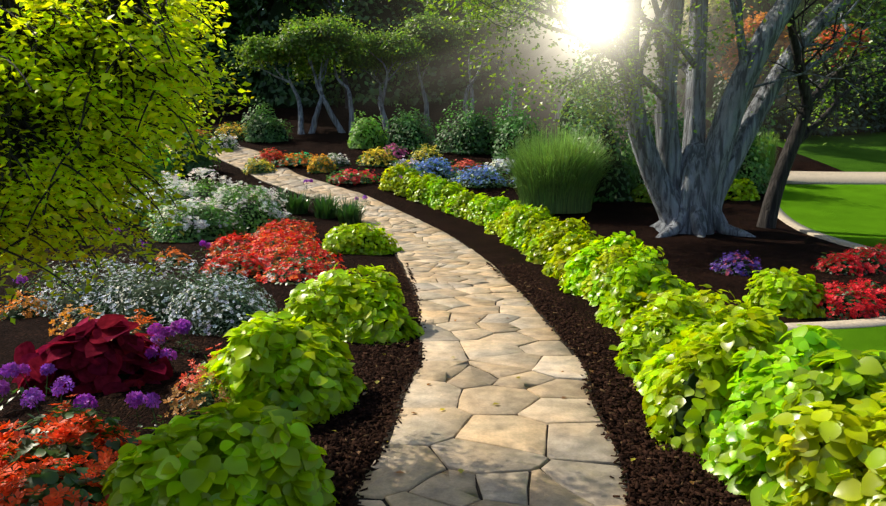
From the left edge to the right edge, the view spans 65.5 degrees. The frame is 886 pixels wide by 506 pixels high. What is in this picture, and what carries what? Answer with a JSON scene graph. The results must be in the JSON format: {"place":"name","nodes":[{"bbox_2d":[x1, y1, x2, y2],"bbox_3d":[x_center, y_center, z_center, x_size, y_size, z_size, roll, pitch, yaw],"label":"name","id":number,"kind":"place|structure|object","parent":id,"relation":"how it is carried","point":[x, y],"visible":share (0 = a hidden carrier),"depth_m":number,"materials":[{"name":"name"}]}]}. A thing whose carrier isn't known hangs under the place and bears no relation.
{"place":"outdoors","nodes":[
{"label":"outdoors","id":0,"kind":"place"},
{"bbox_2d":[0,246,233,417],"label":"orange flowers","id":1,"kind":"object","parent":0,"point":[12,312],"visible":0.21,"depth_m":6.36,"materials":[{"name":"orange plant"}]},
{"bbox_2d":[0,0,253,323],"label":"golden tree","id":2,"kind":"object","parent":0,"point":[102,55],"depth_m":2.72,"materials":[{"name":"yellow plant"}]},
{"bbox_2d":[205,0,213,21],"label":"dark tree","id":3,"kind":"object","parent":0,"point":[210,9],"depth_m":41.60,"materials":[{"name":"green plant"}]},
{"bbox_2d":[215,227,322,281],"bbox_3d":[-3.076,-0.099,12.134,1.670,0.392,6.716,-2,8,-15],"label":"flower foliage","id":4,"kind":"object","parent":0,"point":[292,268],"visible":0.1,"depth_m":9.76,"materials":[{"name":"red plant"}]},
{"bbox_2d":[277,0,352,108],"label":"tree","id":5,"kind":"object","parent":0,"point":[344,80],"depth_m":38.25,"materials":[{"name":"green plant"}]},
{"bbox_2d":[159,142,633,505],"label":"flagstone path","id":6,"kind":"structure","parent":0,"point":[498,450],"depth_m":4.59,"materials":[{"name":"beige stone"}]},
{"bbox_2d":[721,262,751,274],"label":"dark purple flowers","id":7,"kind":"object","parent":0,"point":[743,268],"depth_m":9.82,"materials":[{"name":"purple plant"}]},
{"bbox_2d":[753,0,770,15],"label":"tree","id":8,"kind":"object","parent":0,"point":[768,4],"depth_m":38.27,"materials":[{"name":"plant"}]},
{"bbox_2d":[768,49,790,139],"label":"autumn tree","id":9,"kind":"object","parent":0,"point":[788,126],"depth_m":28.62,"materials":[{"name":"brown plant"}]},
{"bbox_2d":[677,107,885,171],"bbox_3d":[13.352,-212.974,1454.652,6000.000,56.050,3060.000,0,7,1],"label":"ground","id":10,"kind":"structure","parent":0,"point":[863,152],"depth_m":26.31,"materials":[{"name":"green plant"}]},
{"bbox_2d":[206,0,272,36],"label":"tree","id":11,"kind":"object","parent":10,"relation":"on","point":[234,4],"depth_m":40.26,"materials":[{"name":"green plant"}]},
{"bbox_2d":[249,233,400,408],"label":"shrub leaves","id":12,"kind":"object","parent":10,"relation":"on","point":[356,298],"visible":0.02,"depth_m":12.02,"materials":[{"name":"green plant"}]},
{"bbox_2d":[0,103,885,505],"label":"mulch bed","id":13,"kind":"object","parent":10,"relation":"on","point":[694,257],"depth_m":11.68,"materials":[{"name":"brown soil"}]},
{"bbox_2d":[28,444,95,502],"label":"flower leaves","id":14,"kind":"object","parent":13,"relation":"on","point":[67,450],"visible":0.06,"depth_m":3.31,"materials":[{"name":"plant"}]},
{"bbox_2d":[0,394,141,505],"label":"flowers","id":15,"kind":"object","parent":13,"relation":"on","point":[79,430],"depth_m":3.16,"materials":[{"name":"red plant"}]},
{"bbox_2d":[12,314,172,396],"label":"burgundy plant leaves","id":16,"kind":"object","parent":13,"relation":"on","point":[76,350],"visible":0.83,"depth_m":4.75,"materials":[{"name":"red plant"}]},
{"bbox_2d":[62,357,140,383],"bbox_3d":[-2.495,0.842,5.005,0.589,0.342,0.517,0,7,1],"label":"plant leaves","id":17,"kind":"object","parent":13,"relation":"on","point":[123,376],"visible":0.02,"depth_m":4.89,"materials":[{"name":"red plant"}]},
{"bbox_2d":[27,244,280,336],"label":"white flowers","id":18,"kind":"object","parent":13,"relation":"on","point":[134,275],"depth_m":6.65,"materials":[{"name":"white plant"}]},
{"bbox_2d":[57,279,259,333],"bbox_3d":[-2.852,0.514,7.039,2.553,0.505,0.950,3,8,24],"label":"grey green bush","id":19,"kind":"object","parent":13,"relation":"on","point":[151,301],"visible":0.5,"depth_m":6.70,"materials":[{"name":"grey plant"}]},
{"bbox_2d":[0,179,368,436],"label":"purple flowers","id":20,"kind":"object","parent":13,"relation":"on","point":[180,326],"depth_m":4.40,"materials":[{"name":"purple plant"}]},
{"bbox_2d":[109,165,291,242],"bbox_3d":[-5.691,-1.226,15.853,3.154,1.587,4.826,-6,9,-39],"label":"white flower bush","id":21,"kind":"object","parent":13,"relation":"on","point":[199,236],"depth_m":14.58,"materials":[{"name":"white plant"}]},
{"bbox_2d":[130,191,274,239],"bbox_3d":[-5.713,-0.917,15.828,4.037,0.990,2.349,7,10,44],"label":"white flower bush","id":22,"kind":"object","parent":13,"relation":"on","point":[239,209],"visible":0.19,"depth_m":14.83,"materials":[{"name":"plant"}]},
{"bbox_2d":[96,222,424,505],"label":"shrubs","id":23,"kind":"object","parent":13,"relation":"on","point":[231,454],"visible":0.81,"depth_m":4.20,"materials":[{"name":"green plant"}]},
{"bbox_2d":[199,214,349,284],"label":"red flowers","id":24,"kind":"object","parent":13,"relation":"on","point":[268,266],"depth_m":10.18,"materials":[{"name":"red plant"}]},
{"bbox_2d":[218,0,370,134],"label":"olive tree","id":25,"kind":"object","parent":13,"relation":"on","point":[270,50],"depth_m":29.78,"materials":[{"name":"green plant"}]},
{"bbox_2d":[262,184,368,224],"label":"grass clumps","id":26,"kind":"object","parent":13,"relation":"on","point":[347,213],"visible":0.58,"depth_m":16.72,"materials":[{"name":"green plant"}]},
{"bbox_2d":[272,9,363,132],"bbox_3d":[-5.326,-7.972,31.384,4.464,5.613,5.932,0,7,1],"label":"olive tree","id":27,"kind":"object","parent":13,"relation":"on","point":[294,32],"depth_m":30.07,"materials":[{"name":"green plant"}]},
{"bbox_2d":[165,122,518,188],"bbox_3d":[-5.113,-3.353,22.603,17.015,2.717,8.896,5,9,33],"label":"flower bed","id":28,"kind":"object","parent":13,"relation":"on","point":[366,160],"depth_m":22.42,"materials":[{"name":"multicoloured plant"}]},
{"bbox_2d":[329,16,446,129],"bbox_3d":[-2.682,-7.974,31.566,5.659,5.130,5.465,0,7,1],"label":"olive tree","id":29,"kind":"object","parent":13,"relation":"on","point":[397,48],"depth_m":30.80,"materials":[{"name":"green plant"}]},
{"bbox_2d":[391,6,473,125],"bbox_3d":[-0.506,-8.534,32.190,3.903,5.545,4.817,0,7,1],"label":"olive tree","id":30,"kind":"object","parent":13,"relation":"on","point":[439,33],"depth_m":31.50,"materials":[{"name":"green plant"}]},
{"bbox_2d":[100,9,774,202],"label":"shrub leaves","id":31,"kind":"object","parent":13,"relation":"on","point":[472,121],"visible":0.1,"depth_m":24.48,"materials":[{"name":"green plant"}]},
{"bbox_2d":[118,100,757,202],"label":"shrubs","id":32,"kind":"object","parent":13,"relation":"on","point":[614,180],"visible":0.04,"depth_m":22.36,"materials":[{"name":"green plant"}]},
{"bbox_2d":[404,0,520,108],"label":"tree","id":33,"kind":"object","parent":13,"relation":"on","point":[443,11],"depth_m":36.28,"materials":[{"name":"plant"}]},
{"bbox_2d":[407,0,527,73],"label":"tree","id":34,"kind":"object","parent":13,"relation":"on","point":[459,16],"depth_m":38.23,"materials":[{"name":"green plant"}]},
{"bbox_2d":[455,11,517,119],"bbox_3d":[2.166,-9.400,35.290,4.356,5.827,5.465,0,7,1],"label":"olive tree","id":35,"kind":"object","parent":13,"relation":"on","point":[482,31],"depth_m":34.14,"materials":[{"name":"green plant"}]},
{"bbox_2d":[463,0,555,116],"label":"olive tree","id":36,"kind":"object","parent":13,"relation":"on","point":[523,30],"depth_m":32.80,"materials":[{"name":"green plant"}]},
{"bbox_2d":[332,258,694,485],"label":"fallen leaves","id":37,"kind":"object","parent":13,"relation":"on","point":[460,470],"visible":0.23,"depth_m":4.41,"materials":[{"name":"brown plant"}]},
{"bbox_2d":[528,8,587,100],"bbox_3d":[6.120,-9.519,35.382,4.599,6.011,4.684,0,7,1],"label":"olive tree","id":38,"kind":"object","parent":13,"relation":"on","point":[544,42],"depth_m":34.79,"materials":[{"name":"plant"}]},
{"bbox_2d":[539,0,611,118],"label":"olive tree","id":39,"kind":"object","parent":13,"relation":"on","point":[587,12],"depth_m":33.49,"materials":[{"name":"plant"}]},
{"bbox_2d":[403,186,766,472],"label":"hedge leaves","id":40,"kind":"object","parent":13,"relation":"on","point":[691,382],"depth_m":3.94,"materials":[{"name":"green plant"}]},
{"bbox_2d":[578,0,621,103],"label":"tree","id":41,"kind":"object","parent":13,"relation":"on","point":[605,2],"depth_m":40.46,"materials":[{"name":"plant"}]},
{"bbox_2d":[561,11,639,138],"bbox_3d":[5.894,-6.265,24.835,3.158,5.287,3.302,0,7,1],"label":"autumn tree","id":42,"kind":"object","parent":13,"relation":"on","point":[611,36],"depth_m":24.39,"materials":[{"name":"plant"}]},
{"bbox_2d":[378,160,885,505],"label":"chartreuse hedge leaves","id":43,"kind":"object","parent":13,"relation":"on","point":[815,425],"visible":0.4,"depth_m":3.84,"materials":[{"name":"green plant"}]},
{"bbox_2d":[492,122,779,213],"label":"tall ornamental grass leaves","id":44,"kind":"object","parent":13,"relation":"on","point":[558,176],"depth_m":16.88,"materials":[{"name":"green plant"}]},
{"bbox_2d":[469,0,885,237],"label":"tree trunk and limbs","id":45,"kind":"object","parent":13,"relation":"on","point":[688,186],"depth_m":14.50,"materials":[{"name":"grey plant"}]},
{"bbox_2d":[388,0,885,155],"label":"tree foliage","id":46,"kind":"object","parent":45,"relation":"attached to","point":[590,80],"depth_m":13.15,"materials":[{"name":"green plant"}]},
{"bbox_2d":[659,0,755,125],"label":"autumn tree","id":47,"kind":"object","parent":13,"relation":"on","point":[714,21],"depth_m":27.22,"materials":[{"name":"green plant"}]},
{"bbox_2d":[637,187,782,310],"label":"chartreuse shrubs","id":48,"kind":"object","parent":13,"relation":"on","point":[731,194],"depth_m":18.87,"materials":[{"name":"green plant"}]},
{"bbox_2d":[628,178,833,318],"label":"chartreuse shrub leaves","id":49,"kind":"object","parent":13,"relation":"on","point":[790,288],"visible":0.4,"depth_m":7.36,"materials":[{"name":"green plant"}]},
{"bbox_2d":[751,0,885,228],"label":"slim tree","id":50,"kind":"object","parent":13,"relation":"on","point":[799,134],"depth_m":15.08,"materials":[{"name":"black plant"}]},
{"bbox_2d":[161,0,885,107],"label":"trees","id":51,"kind":"object","parent":10,"relation":"on","point":[263,23],"depth_m":39.51,"materials":[{"name":"green plant"}]},
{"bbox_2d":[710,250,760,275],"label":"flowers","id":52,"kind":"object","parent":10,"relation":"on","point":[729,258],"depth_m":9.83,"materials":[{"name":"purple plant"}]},
{"bbox_2d":[724,0,798,22],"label":"tree","id":53,"kind":"object","parent":10,"relation":"on","point":[749,3],"depth_m":38.09,"materials":[{"name":"plant"}]},
{"bbox_2d":[708,6,832,89],"bbox_3d":[12.084,-6.647,26.559,3.288,5.422,4.441,-3,8,-19],"label":"autumn tree","id":54,"kind":"object","parent":10,"relation":"on","point":[781,42],"depth_m":26.27,"materials":[{"name":"orange plant"}]},
{"bbox_2d":[706,1,885,137],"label":"tall hedge leaves","id":55,"kind":"object","parent":10,"relation":"on","point":[873,126],"depth_m":29.34,"materials":[{"name":"green plant"}]},
{"bbox_2d":[744,55,885,138],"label":"tall hedge","id":56,"kind":"object","parent":10,"relation":"on","point":[846,112],"depth_m":29.68,"materials":[{"name":"plant"}]},
{"bbox_2d":[778,208,885,330],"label":"lawn edging kerb","id":57,"kind":"structure","parent":10,"relation":"on","point":[784,217],"depth_m":6.99,"materials":[{"name":"concrete"}]},
{"bbox_2d":[798,0,875,67],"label":"tree","id":58,"kind":"object","parent":10,"relation":"on","point":[818,8],"depth_m":37.22,"materials":[{"name":"plant"}]},
{"bbox_2d":[810,23,870,76],"bbox_3d":[16.686,-7.542,29.371,2.727,5.035,2.972,0,7,1],"label":"autumn tree","id":59,"kind":"object","parent":10,"relation":"on","point":[827,38],"depth_m":28.58,"materials":[{"name":"orange plant"}]},
{"bbox_2d":[841,0,885,57],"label":"tree","id":60,"kind":"object","parent":10,"relation":"on","point":[882,13],"depth_m":39.20,"materials":[{"name":"green plant"}]},
{"bbox_2d":[780,184,885,355],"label":"lawn","id":61,"kind":"structure","parent":0,"point":[854,213],"depth_m":17.00,"materials":[{"name":"green plant"}]},
{"bbox_2d":[786,171,885,183],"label":"path","id":62,"kind":"structure","parent":0,"point":[807,177],"depth_m":21.42,"materials":[{"name":"beige concrete"}]},
{"bbox_2d":[809,243,885,320],"bbox_3d":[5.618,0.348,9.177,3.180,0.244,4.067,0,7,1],"label":"red flowers","id":63,"kind":"object","parent":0,"point":[880,266],"visible":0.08,"depth_m":7.58,"materials":[{"name":"red plant"}]}
]}

